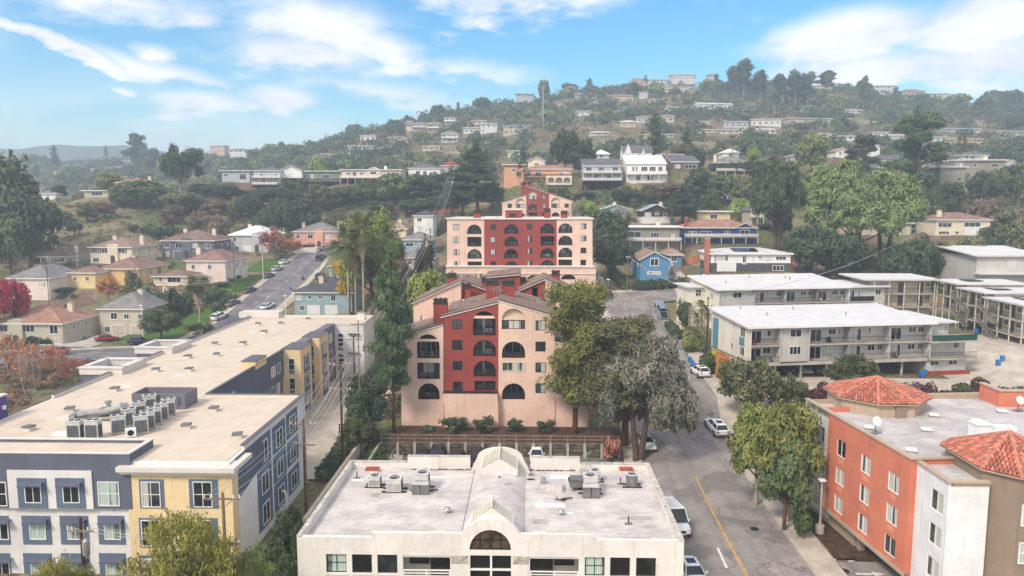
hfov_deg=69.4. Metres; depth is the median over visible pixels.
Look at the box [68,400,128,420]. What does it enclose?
duct run
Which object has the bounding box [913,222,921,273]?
utility pole
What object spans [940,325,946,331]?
window
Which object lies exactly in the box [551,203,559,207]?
window
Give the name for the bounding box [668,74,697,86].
house
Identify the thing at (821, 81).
tree
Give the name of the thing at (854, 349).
balcony door
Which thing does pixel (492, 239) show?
window
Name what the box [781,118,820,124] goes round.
house
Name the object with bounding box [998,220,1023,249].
tree
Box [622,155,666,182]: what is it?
house
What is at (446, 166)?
house
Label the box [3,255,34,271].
tree
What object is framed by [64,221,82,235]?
tree
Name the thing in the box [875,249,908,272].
tree
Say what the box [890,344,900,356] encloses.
balcony door
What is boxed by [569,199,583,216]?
tree
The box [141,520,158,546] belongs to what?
window
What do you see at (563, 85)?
tree
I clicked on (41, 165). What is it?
tree
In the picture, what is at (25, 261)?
tree
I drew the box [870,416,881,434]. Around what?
satellite dish
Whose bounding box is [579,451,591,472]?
roof antenna
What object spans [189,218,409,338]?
uphill road
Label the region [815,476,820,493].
window
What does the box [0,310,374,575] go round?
apartment building
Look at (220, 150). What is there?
house
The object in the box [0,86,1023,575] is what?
ground
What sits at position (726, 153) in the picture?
house
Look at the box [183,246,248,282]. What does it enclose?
house
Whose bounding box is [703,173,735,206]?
tree
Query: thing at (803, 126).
tree
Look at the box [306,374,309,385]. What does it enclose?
window
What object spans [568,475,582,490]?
air handler
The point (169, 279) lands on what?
window
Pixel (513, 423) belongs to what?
shrub
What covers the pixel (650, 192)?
tree
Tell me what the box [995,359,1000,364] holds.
wheelie bin
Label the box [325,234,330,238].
window
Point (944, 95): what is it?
house
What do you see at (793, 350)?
window
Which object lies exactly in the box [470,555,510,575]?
window
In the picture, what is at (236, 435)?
exhaust fan
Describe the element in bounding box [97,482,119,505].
window
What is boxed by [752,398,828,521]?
tree
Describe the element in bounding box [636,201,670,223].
house
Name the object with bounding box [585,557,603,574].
window
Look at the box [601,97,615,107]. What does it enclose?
tree
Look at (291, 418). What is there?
window
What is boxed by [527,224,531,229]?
window
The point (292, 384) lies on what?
window
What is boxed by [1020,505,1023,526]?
window
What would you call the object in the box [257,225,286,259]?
tree
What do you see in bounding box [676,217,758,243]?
house
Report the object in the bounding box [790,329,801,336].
window
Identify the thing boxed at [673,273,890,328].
apartment building
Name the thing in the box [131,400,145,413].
condenser
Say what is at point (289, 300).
pavement
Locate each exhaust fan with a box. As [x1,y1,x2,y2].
[20,424,36,431]
[63,405,75,412]
[109,386,120,391]
[151,367,160,371]
[180,422,191,429]
[183,354,192,358]
[184,367,193,371]
[208,405,219,411]
[213,352,219,356]
[231,431,242,439]
[238,341,246,344]
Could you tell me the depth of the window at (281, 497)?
73.70 m
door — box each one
[110,255,114,262]
[111,325,125,333]
[130,325,141,333]
[173,251,181,257]
[184,250,188,257]
[243,245,251,251]
[307,305,319,314]
[325,305,337,314]
[717,262,735,271]
[751,348,760,356]
[752,331,761,343]
[755,292,763,301]
[786,291,794,300]
[809,346,820,358]
[810,329,821,341]
[818,291,826,300]
[849,290,859,299]
[850,328,861,340]
[850,345,860,355]
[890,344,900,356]
[891,327,901,339]
[895,406,905,417]
[897,227,907,234]
[897,295,902,305]
[898,282,903,291]
[917,295,922,305]
[918,282,922,292]
[930,343,937,355]
[931,326,938,338]
[946,297,949,307]
[965,227,984,234]
[970,306,973,317]
[971,292,974,303]
[998,317,1001,328]
[999,302,1002,313]
[1010,320,1014,331]
[1011,305,1015,316]
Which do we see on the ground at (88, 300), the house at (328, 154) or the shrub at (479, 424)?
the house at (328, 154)
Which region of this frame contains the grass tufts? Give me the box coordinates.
[44,198,258,250]
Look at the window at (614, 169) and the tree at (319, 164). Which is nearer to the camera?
the window at (614, 169)
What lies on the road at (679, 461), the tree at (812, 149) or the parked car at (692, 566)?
the parked car at (692, 566)
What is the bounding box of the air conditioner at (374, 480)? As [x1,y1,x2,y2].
[364,473,385,487]
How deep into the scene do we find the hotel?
60.35 m
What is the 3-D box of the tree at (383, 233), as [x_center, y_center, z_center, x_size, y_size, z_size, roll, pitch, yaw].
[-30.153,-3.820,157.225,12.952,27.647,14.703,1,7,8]
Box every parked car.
[41,346,70,353]
[93,334,119,342]
[126,337,150,344]
[210,311,228,320]
[224,299,240,306]
[242,287,256,293]
[259,302,274,309]
[261,272,274,277]
[270,265,282,270]
[278,259,289,264]
[279,254,286,259]
[315,254,326,260]
[315,272,324,278]
[318,245,330,250]
[415,448,429,454]
[426,444,445,454]
[449,448,464,454]
[469,447,482,464]
[528,447,544,463]
[637,432,656,450]
[683,555,707,575]
[690,365,710,377]
[704,418,728,436]
[757,224,771,228]
[776,365,794,374]
[793,365,812,374]
[809,364,827,374]
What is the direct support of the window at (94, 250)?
in the house at (116, 248)
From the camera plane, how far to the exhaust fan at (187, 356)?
101.92 m
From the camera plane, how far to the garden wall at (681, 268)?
187.54 m
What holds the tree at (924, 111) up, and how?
on the ground at (88, 300)
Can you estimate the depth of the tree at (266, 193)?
286.96 m
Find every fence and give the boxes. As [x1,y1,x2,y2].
[279,244,314,249]
[380,434,619,443]
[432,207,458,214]
[682,255,805,265]
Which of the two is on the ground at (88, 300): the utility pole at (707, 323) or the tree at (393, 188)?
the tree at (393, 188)
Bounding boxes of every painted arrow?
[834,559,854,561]
[856,572,883,575]
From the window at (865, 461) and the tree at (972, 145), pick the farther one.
the tree at (972, 145)
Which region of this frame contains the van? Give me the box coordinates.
[665,496,691,536]
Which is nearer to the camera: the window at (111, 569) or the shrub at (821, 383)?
the window at (111, 569)
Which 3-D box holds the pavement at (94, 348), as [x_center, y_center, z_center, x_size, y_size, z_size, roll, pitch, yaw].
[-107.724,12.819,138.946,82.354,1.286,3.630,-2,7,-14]
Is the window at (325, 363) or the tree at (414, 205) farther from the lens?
the tree at (414, 205)
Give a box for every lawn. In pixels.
[120,306,220,339]
[215,274,262,301]
[247,259,281,271]
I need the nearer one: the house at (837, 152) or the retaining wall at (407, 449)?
the retaining wall at (407, 449)
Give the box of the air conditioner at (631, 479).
[621,471,641,487]
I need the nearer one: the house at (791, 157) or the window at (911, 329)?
the window at (911, 329)
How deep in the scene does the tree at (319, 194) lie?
285.30 m
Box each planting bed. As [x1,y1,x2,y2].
[391,426,622,454]
[793,504,874,560]
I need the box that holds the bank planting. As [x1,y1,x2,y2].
[344,265,445,420]
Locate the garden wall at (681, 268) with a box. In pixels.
[671,266,808,274]
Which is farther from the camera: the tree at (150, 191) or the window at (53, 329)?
the tree at (150, 191)
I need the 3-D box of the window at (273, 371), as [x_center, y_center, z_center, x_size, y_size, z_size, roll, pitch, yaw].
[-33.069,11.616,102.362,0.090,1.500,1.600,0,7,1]
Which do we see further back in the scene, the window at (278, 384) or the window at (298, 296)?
the window at (298, 296)
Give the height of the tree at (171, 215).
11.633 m
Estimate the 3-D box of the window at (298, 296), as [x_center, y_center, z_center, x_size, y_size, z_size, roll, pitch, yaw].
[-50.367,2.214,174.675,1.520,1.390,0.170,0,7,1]
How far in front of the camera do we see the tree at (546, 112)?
520.69 m
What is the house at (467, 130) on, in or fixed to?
on the ground at (88, 300)
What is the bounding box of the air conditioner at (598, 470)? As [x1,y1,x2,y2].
[589,468,603,482]
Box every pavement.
[4,346,134,352]
[179,251,304,338]
[275,256,331,309]
[597,288,654,292]
[600,311,640,462]
[663,320,846,575]
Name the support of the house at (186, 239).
on the ground at (88, 300)
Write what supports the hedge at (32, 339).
on the ground at (88, 300)
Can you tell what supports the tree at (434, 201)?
on the ground at (88, 300)
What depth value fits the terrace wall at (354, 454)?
80.61 m
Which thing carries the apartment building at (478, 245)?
on the ground at (88, 300)
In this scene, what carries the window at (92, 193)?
in the house at (96, 193)
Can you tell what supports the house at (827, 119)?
on the ground at (88, 300)
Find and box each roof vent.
[444,507,450,513]
[557,509,564,515]
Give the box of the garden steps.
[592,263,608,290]
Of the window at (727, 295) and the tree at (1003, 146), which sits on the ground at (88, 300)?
the tree at (1003, 146)
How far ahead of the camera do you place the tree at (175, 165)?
297.70 m
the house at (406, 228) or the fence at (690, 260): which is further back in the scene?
the house at (406, 228)
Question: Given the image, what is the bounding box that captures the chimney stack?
[704,238,710,273]
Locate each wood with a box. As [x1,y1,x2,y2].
[20,151,236,184]
[27,77,1023,194]
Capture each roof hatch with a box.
[365,467,379,472]
[619,467,632,472]
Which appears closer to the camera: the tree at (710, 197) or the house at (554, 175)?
the tree at (710, 197)
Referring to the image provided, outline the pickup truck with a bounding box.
[654,300,669,320]
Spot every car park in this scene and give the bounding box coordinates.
[402,457,621,468]
[748,376,969,408]
[943,334,1023,388]
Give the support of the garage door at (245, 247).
in the house at (246, 239)
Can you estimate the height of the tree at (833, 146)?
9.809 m
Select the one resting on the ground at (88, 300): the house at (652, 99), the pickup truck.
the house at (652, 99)
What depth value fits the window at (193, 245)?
230.56 m
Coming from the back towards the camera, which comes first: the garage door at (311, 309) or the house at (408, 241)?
the house at (408, 241)
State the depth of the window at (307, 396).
109.99 m
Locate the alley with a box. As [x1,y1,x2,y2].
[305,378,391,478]
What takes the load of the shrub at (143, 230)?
on the ground at (88, 300)
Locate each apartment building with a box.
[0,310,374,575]
[401,268,587,427]
[445,208,595,290]
[501,181,573,216]
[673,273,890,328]
[708,303,978,378]
[838,273,1023,344]
[937,245,1023,286]
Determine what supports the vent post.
on the ground at (88, 300)
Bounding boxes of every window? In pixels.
[0,325,7,331]
[0,482,7,505]
[0,522,8,539]
[0,561,10,573]
[23,325,34,331]
[24,485,41,502]
[29,523,46,539]
[30,561,46,574]
[38,282,45,287]
[48,257,55,262]
[49,325,58,334]
[52,337,59,343]
[62,485,79,502]
[67,523,83,539]
[68,564,81,570]
[91,192,101,195]
[92,248,97,253]
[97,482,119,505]
[101,248,106,253]
[104,326,110,332]
[104,524,120,539]
[105,562,122,575]
[110,312,117,319]
[118,248,124,253]
[123,314,129,319]
[141,482,160,507]
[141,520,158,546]
[141,558,151,574]
[155,277,161,281]
[167,277,180,282]
[175,243,180,247]
[191,243,197,247]
[192,482,212,507]
[239,174,245,179]
[243,237,249,242]
[261,468,269,495]
[263,437,267,462]
[263,498,270,525]
[270,386,274,392]
[271,366,275,378]
[276,382,279,392]
[276,426,282,448]
[277,362,280,373]
[277,454,283,477]
[278,482,284,505]
[288,358,294,369]
[289,378,295,389]
[289,413,295,433]
[290,441,296,461]
[291,469,297,489]
[296,294,301,299]
[305,355,308,366]
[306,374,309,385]
[306,393,309,405]
[323,343,326,353]
[323,360,326,371]
[324,378,327,389]
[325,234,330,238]
[326,554,346,571]
[329,350,332,359]
[330,295,335,301]
[352,554,371,572]
[378,555,397,572]
[452,319,461,328]
[452,340,461,349]
[453,225,458,229]
[453,237,458,242]
[453,249,459,254]
[453,361,462,369]
[453,382,462,390]
[470,530,510,549]
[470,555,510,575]
[490,224,495,229]
[490,237,495,242]
[490,249,495,254]
[502,320,524,328]
[502,362,524,370]
[516,204,524,207]
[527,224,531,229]
[527,236,531,241]
[527,248,531,253]
[535,320,545,330]
[535,342,545,351]
[535,362,545,371]
[535,383,545,392]
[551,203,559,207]
[580,260,585,264]
[581,224,586,228]
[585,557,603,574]
[610,557,629,575]
[612,167,617,171]
[624,231,640,237]
[636,558,655,575]
[645,212,650,216]
[647,175,652,179]
[647,271,660,274]
[650,232,658,237]
[650,258,658,265]
[671,256,676,261]
[685,164,695,168]
[691,238,704,242]
[695,290,700,295]
[700,231,710,234]
[710,214,716,218]
[714,255,727,260]
[723,292,732,298]
[733,291,741,297]
[740,230,749,233]
[740,327,745,337]
[740,346,744,355]
[742,255,745,263]
[762,347,770,353]
[763,330,770,336]
[769,291,774,296]
[772,265,783,270]
[776,256,785,259]
[789,346,800,354]
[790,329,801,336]
[800,291,806,295]
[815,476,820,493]
[817,424,825,443]
[827,345,834,351]
[828,328,835,334]
[832,290,837,294]
[834,494,842,514]
[835,466,843,487]
[837,345,842,351]
[837,439,845,458]
[838,328,843,334]
[858,512,867,535]
[859,483,868,505]
[861,454,870,475]
[867,344,874,350]
[868,327,875,333]
[875,289,880,294]
[877,281,888,287]
[877,344,882,350]
[878,327,883,333]
[884,533,895,558]
[886,502,897,526]
[888,471,899,494]
[907,343,914,349]
[908,326,915,332]
[917,343,922,348]
[918,326,923,331]
[926,554,938,575]
[928,521,941,549]
[930,360,938,365]
[931,487,943,515]
[938,222,951,226]
[938,231,948,233]
[939,343,945,348]
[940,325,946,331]
[948,360,957,364]
[953,342,960,347]
[964,222,980,226]
[991,163,998,167]
[1009,260,1015,265]
[1016,322,1021,328]
[1017,306,1022,312]
[1017,542,1023,563]
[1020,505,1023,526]
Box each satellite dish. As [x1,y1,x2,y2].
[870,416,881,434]
[1011,396,1023,411]
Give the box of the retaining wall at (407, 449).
[380,442,620,458]
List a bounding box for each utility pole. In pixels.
[44,256,49,305]
[67,517,92,574]
[203,492,240,575]
[233,247,235,298]
[290,419,315,512]
[329,361,350,462]
[345,336,360,392]
[350,320,365,388]
[418,233,430,272]
[447,177,454,216]
[542,86,544,129]
[626,256,629,292]
[706,296,709,353]
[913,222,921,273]
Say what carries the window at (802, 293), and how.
in the apartment building at (817, 289)
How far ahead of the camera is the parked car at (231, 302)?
182.64 m
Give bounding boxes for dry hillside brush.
[257,90,1021,172]
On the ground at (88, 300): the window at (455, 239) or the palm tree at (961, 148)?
the palm tree at (961, 148)
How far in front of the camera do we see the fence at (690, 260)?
195.42 m
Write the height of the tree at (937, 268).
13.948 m
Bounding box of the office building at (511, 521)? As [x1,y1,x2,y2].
[296,446,684,575]
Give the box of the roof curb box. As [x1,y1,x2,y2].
[539,477,562,492]
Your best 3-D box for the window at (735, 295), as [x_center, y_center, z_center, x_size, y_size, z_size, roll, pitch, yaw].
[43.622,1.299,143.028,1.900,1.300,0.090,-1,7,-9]
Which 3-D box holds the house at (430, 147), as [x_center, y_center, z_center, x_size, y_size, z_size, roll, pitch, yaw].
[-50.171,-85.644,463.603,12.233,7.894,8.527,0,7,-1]
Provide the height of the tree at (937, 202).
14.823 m
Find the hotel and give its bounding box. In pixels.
[805,375,1023,575]
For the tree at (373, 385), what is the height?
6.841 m
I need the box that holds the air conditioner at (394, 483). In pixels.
[381,475,407,492]
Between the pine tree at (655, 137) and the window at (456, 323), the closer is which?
the window at (456, 323)
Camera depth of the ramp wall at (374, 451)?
89.28 m
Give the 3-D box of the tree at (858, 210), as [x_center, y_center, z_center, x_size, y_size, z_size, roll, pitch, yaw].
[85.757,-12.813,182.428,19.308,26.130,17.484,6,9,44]
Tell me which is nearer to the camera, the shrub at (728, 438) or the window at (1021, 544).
the window at (1021, 544)
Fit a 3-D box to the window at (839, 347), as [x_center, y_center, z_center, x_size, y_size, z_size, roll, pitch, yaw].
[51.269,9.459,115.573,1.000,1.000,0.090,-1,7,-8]
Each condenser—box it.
[65,419,84,437]
[83,418,102,437]
[110,413,126,435]
[120,406,135,426]
[125,427,135,437]
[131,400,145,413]
[132,413,148,433]
[139,409,155,428]
[142,393,155,409]
[147,405,161,424]
[154,401,168,419]
[161,397,175,415]
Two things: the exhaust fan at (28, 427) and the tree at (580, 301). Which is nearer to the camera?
the exhaust fan at (28, 427)
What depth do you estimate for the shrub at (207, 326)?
156.06 m
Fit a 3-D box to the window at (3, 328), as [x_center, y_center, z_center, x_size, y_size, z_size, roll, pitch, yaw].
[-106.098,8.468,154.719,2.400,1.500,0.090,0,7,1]
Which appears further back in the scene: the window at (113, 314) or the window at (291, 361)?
the window at (113, 314)
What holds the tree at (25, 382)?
on the ground at (88, 300)
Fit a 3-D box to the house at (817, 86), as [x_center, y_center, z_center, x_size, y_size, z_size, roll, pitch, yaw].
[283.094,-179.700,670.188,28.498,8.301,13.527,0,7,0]
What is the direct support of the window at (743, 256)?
in the house at (731, 259)
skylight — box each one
[51,431,65,435]
[864,425,874,429]
[905,447,917,452]
[921,427,932,431]
[928,412,939,417]
[996,408,1007,413]
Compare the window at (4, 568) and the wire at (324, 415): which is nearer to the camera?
the window at (4, 568)
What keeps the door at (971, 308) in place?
in the apartment building at (999, 303)
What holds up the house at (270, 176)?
on the ground at (88, 300)
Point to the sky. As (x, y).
(235, 74)
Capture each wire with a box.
[60,241,231,256]
[70,527,145,539]
[90,527,232,540]
[206,422,291,494]
[215,422,297,494]
[230,422,307,494]
[239,422,313,494]
[294,388,331,441]
[305,387,340,440]
[314,387,349,441]
[332,240,415,359]
[335,250,418,387]
[346,244,427,386]
[629,257,706,295]
[708,233,915,296]
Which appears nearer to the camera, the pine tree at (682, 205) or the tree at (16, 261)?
the tree at (16, 261)
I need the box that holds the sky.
[0,0,1023,153]
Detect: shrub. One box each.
[127,224,139,230]
[139,284,165,299]
[140,226,150,234]
[147,227,158,237]
[154,225,166,238]
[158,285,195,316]
[165,226,174,236]
[183,321,215,335]
[200,290,216,306]
[207,287,221,297]
[212,281,228,285]
[419,425,434,431]
[438,417,468,431]
[472,415,493,431]
[506,418,524,431]
[536,419,555,432]
[603,435,621,461]
[676,297,688,329]
[682,325,704,351]
[698,352,715,372]
[710,348,721,372]
[715,350,731,377]
[726,433,733,449]
[793,507,802,518]
[793,509,813,538]
[817,381,827,393]
[950,382,974,391]
[970,376,989,389]
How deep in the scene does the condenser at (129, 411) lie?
70.63 m
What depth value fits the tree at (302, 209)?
264.76 m
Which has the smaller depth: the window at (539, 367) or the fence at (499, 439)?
the fence at (499, 439)
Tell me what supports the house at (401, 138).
on the ground at (88, 300)
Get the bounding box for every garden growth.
[0,251,238,339]
[804,217,1023,292]
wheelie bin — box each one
[919,371,924,377]
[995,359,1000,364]
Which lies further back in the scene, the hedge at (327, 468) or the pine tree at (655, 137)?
the pine tree at (655, 137)
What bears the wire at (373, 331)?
attached to the utility pole at (424, 235)
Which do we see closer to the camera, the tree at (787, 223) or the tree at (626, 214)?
the tree at (787, 223)
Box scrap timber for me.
[555,496,571,500]
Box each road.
[0,348,136,364]
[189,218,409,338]
[602,288,676,306]
[606,296,813,575]
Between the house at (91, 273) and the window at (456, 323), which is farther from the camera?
the house at (91, 273)
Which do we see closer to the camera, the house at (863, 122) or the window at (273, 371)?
the window at (273, 371)
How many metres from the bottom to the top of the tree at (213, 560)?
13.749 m
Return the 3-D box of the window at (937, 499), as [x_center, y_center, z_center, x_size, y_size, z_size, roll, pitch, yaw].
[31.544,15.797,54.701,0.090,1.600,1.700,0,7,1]
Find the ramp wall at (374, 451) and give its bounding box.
[368,443,379,459]
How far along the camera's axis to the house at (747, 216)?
223.99 m
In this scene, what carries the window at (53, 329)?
in the house at (61, 325)
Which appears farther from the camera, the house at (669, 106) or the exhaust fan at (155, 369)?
the house at (669, 106)
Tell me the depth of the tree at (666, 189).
262.86 m
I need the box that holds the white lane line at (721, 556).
[717,548,727,567]
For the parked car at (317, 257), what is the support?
on the uphill road at (263, 292)
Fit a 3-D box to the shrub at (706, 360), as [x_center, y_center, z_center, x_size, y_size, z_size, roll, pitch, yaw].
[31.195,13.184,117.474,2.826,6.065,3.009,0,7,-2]
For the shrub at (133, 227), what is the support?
on the ground at (88, 300)
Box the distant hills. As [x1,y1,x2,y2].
[0,145,179,164]
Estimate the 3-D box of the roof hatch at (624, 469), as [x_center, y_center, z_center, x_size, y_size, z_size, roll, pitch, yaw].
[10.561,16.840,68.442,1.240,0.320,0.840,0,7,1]
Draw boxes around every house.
[0,301,99,343]
[5,263,74,299]
[37,243,89,263]
[39,189,72,199]
[64,265,109,288]
[81,190,108,197]
[86,234,157,263]
[95,285,179,334]
[101,254,169,284]
[114,176,161,183]
[150,270,202,285]
[159,228,229,257]
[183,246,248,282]
[209,145,228,156]
[219,170,253,182]
[227,223,285,251]
[229,149,249,157]
[252,166,283,188]
[281,165,307,182]
[291,221,346,246]
[291,275,366,314]
[302,171,344,185]
[319,153,336,156]
[327,264,338,277]
[339,165,406,184]
[347,145,374,154]
[359,135,378,141]
[387,136,409,143]
[390,219,412,237]
[400,231,437,252]
[404,247,441,270]
[405,121,413,132]
[407,163,443,175]
[412,122,426,131]
[412,210,438,235]
[422,145,441,150]
[427,122,439,132]
[439,161,458,173]
[441,131,459,142]
[444,117,457,124]
[449,148,460,153]
[462,127,479,133]
[471,120,488,124]
[479,123,498,133]
[502,123,530,136]
[502,164,525,187]
[507,150,527,157]
[515,93,535,103]
[524,165,572,184]
[527,156,555,166]
[574,93,591,97]
[574,111,590,116]
[581,159,621,189]
[587,131,609,135]
[596,150,609,158]
[597,201,631,215]
[607,95,633,101]
[619,120,636,126]
[619,144,652,159]
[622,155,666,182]
[624,219,682,254]
[631,78,647,86]
[632,248,670,280]
[635,115,649,122]
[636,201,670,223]
[638,92,648,98]
[638,134,675,138]
[647,98,664,102]
[648,79,667,87]
[655,150,684,160]
[660,114,674,122]
[660,247,684,265]
[663,86,689,91]
[664,105,696,110]
[666,155,699,171]
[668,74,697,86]
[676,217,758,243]
[690,211,733,220]
[691,120,711,124]
[693,102,733,109]
[695,129,719,132]
[698,247,793,272]
[706,74,714,80]
[706,155,751,174]
[717,149,740,158]
[718,129,751,133]
[721,120,749,127]
[741,206,763,224]
[749,118,782,126]
[755,128,775,133]
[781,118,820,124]
[785,154,795,161]
[810,85,838,88]
[814,133,835,138]
[816,215,843,233]
[819,118,852,124]
[827,147,847,157]
[835,135,856,140]
[844,222,915,234]
[845,109,862,113]
[854,121,877,123]
[854,153,922,170]
[868,131,889,135]
[870,144,881,156]
[872,85,896,95]
[888,134,905,138]
[898,89,924,99]
[915,209,993,235]
[925,167,967,184]
[927,93,950,99]
[931,137,947,142]
[933,127,981,132]
[934,155,1008,180]
[945,138,981,143]
[947,151,988,159]
[958,120,982,124]
[985,131,1022,135]
[1005,160,1019,166]
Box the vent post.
[282,490,287,509]
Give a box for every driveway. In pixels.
[38,334,131,347]
[286,246,317,253]
[668,266,690,292]
[726,396,763,413]
[837,562,900,575]
[865,545,881,559]
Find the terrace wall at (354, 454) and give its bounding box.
[302,440,366,522]
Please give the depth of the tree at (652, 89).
599.63 m
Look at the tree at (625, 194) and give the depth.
256.56 m
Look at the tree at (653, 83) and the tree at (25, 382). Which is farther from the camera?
the tree at (653, 83)
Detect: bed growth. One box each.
[0,358,92,407]
[0,360,90,411]
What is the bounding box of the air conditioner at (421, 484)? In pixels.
[410,469,434,494]
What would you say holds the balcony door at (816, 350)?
in the apartment building at (826, 335)
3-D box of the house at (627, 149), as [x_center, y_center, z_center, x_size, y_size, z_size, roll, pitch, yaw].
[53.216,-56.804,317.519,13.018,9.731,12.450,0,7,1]
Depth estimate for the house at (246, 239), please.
242.28 m
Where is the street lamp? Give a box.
[815,478,825,534]
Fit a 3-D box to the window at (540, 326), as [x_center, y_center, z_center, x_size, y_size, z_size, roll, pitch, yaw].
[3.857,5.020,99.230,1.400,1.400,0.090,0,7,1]
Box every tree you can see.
[0,149,44,263]
[0,192,67,268]
[0,210,39,275]
[0,277,31,316]
[0,280,12,315]
[0,332,30,375]
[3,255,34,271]
[5,339,58,389]
[9,255,33,273]
[10,344,48,396]
[18,153,37,168]
[20,168,33,174]
[24,549,100,575]
[30,162,45,168]
[32,163,40,176]
[34,176,53,185]
[35,155,48,168]
[39,171,53,178]
[42,349,69,372]
[48,145,61,167]
[49,184,67,195]
[52,171,71,179]
[52,287,75,291]
[58,164,79,172]
[58,357,86,384]
[62,210,72,218]
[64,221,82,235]
[74,201,99,222]
[93,171,122,189]
[94,201,119,217]
[95,273,120,301]
[100,155,115,160]
[107,183,134,207]
[109,156,121,160]
[112,504,242,575]
[116,178,168,208]
[120,132,147,168]
[122,268,142,294]
[135,171,156,180]
[136,145,159,168]
[137,306,183,338]
[157,143,205,191]
[158,190,208,214]
[158,204,185,228]
[166,180,181,188]
[179,274,217,323]
[187,183,213,193]
[187,210,211,229]
[198,200,231,216]
[206,213,233,235]
[213,184,242,199]
[226,545,275,575]
[229,195,243,219]
[235,156,248,167]
[236,194,263,219]
[245,149,262,156]
[246,534,297,575]
[250,185,282,203]
[250,209,274,227]
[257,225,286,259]
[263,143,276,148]
[264,196,293,230]
[267,153,282,160]
[269,504,305,560]
[276,178,310,200]
[277,141,285,148]
[279,145,299,154]
[282,236,303,254]
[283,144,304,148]
[285,197,322,232]
[303,182,332,210]
[306,156,329,170]
[317,240,342,277]
[321,209,347,227]
[323,157,338,166]
[329,186,363,207]
[329,245,361,310]
[330,220,362,314]
[336,159,352,168]
[338,205,403,314]
[338,414,380,455]
[339,230,369,314]
[344,389,387,443]
[345,123,360,132]
[345,209,377,311]
[348,372,389,398]
[354,178,385,202]
[361,200,394,214]
[363,238,416,432]
[364,234,406,295]
[375,172,411,205]
[383,119,402,131]
[386,123,403,135]
[390,164,407,174]
[392,257,413,296]
[396,199,428,213]
[397,173,437,197]
[400,115,414,121]
[405,266,443,316]
[412,131,423,137]
[412,238,436,273]
[424,171,449,194]
[425,196,450,208]
[431,104,444,113]
[440,163,460,216]
[441,270,462,284]
[444,157,475,216]
[447,138,498,209]
[456,145,480,154]
[471,96,491,107]
[485,180,505,210]
[499,111,511,118]
[516,163,523,177]
[517,145,526,163]
[522,101,535,109]
[523,110,533,116]
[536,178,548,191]
[536,277,617,433]
[537,108,556,118]
[538,79,549,97]
[548,186,573,198]
[550,127,579,166]
[560,86,579,97]
[561,82,578,97]
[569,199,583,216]
[571,137,597,180]
[572,191,596,200]
[572,313,685,445]
[574,197,596,216]
[584,78,593,86]
[591,207,630,247]
[592,236,634,276]
[596,334,698,461]
[598,95,618,103]
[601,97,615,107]
[610,187,640,204]
[614,135,636,149]
[614,208,632,224]
[619,83,630,92]
[624,81,642,94]
[638,133,644,144]
[640,184,659,200]
[646,111,666,154]
[647,85,664,93]
[648,81,661,86]
[655,181,681,196]
[658,185,703,223]
[670,144,691,154]
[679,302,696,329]
[680,125,695,147]
[681,167,712,201]
[682,95,694,104]
[684,118,691,128]
[687,310,706,351]
[691,147,706,166]
[691,300,711,337]
[698,79,718,89]
[700,187,719,210]
[700,304,711,343]
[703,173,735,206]
[713,74,719,82]
[716,354,784,406]
[726,66,741,96]
[726,134,739,156]
[726,197,751,221]
[729,175,754,200]
[729,400,772,505]
[733,137,762,153]
[734,57,755,95]
[735,111,752,120]
[745,146,759,162]
[746,160,767,192]
[749,155,805,250]
[751,69,768,99]
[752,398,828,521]
[752,435,815,529]
[766,201,794,234]
[771,133,789,143]
[772,73,790,104]
[772,371,808,407]
[780,128,800,138]
[780,225,836,272]
[787,71,803,106]
[793,122,809,130]
[793,131,832,168]
[793,158,870,257]
[800,73,817,104]
[808,71,816,85]
[814,70,836,89]
[819,183,908,272]
[822,231,876,279]
[822,353,884,380]
[824,73,833,89]
[824,92,841,103]
[825,100,844,109]
[825,144,847,156]
[829,115,849,125]
[830,133,837,144]
[835,115,843,129]
[838,82,852,89]
[843,134,880,173]
[845,167,930,259]
[858,81,868,97]
[860,145,869,178]
[862,75,868,81]
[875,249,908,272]
[879,110,953,184]
[892,87,901,95]
[899,236,941,276]
[901,103,929,183]
[911,94,932,103]
[912,108,931,113]
[913,197,930,229]
[921,189,948,214]
[931,239,956,274]
[937,181,966,211]
[950,93,972,102]
[954,235,986,245]
[956,135,969,157]
[957,142,980,152]
[961,192,975,213]
[961,197,998,217]
[965,168,1006,200]
[974,97,994,106]
[975,224,1004,244]
[977,146,997,158]
[978,94,996,98]
[984,89,1008,96]
[990,97,999,102]
[990,142,1008,156]
[990,206,1023,236]
[998,161,1023,205]
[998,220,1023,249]
[1000,89,1023,103]
[1004,115,1023,128]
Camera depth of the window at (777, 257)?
171.78 m
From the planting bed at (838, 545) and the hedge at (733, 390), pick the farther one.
the hedge at (733, 390)
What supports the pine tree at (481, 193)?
on the ground at (88, 300)
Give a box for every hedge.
[12,336,52,348]
[210,189,257,197]
[211,295,231,311]
[314,436,353,480]
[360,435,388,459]
[605,264,629,289]
[629,276,689,290]
[636,199,717,207]
[663,320,682,338]
[708,160,750,172]
[719,373,734,393]
[767,380,937,408]
[873,242,961,252]
[937,385,1023,392]
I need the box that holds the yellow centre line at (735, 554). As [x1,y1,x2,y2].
[695,476,747,575]
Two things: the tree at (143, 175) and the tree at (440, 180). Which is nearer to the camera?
the tree at (440, 180)
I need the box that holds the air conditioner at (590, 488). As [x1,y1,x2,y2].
[578,472,601,497]
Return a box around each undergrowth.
[53,178,467,254]
[189,185,450,255]
[595,156,1023,232]
[798,190,1023,288]
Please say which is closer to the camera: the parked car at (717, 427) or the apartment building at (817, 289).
the parked car at (717, 427)
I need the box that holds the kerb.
[662,320,817,575]
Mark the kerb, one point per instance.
(788, 538)
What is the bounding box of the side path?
[389,454,402,459]

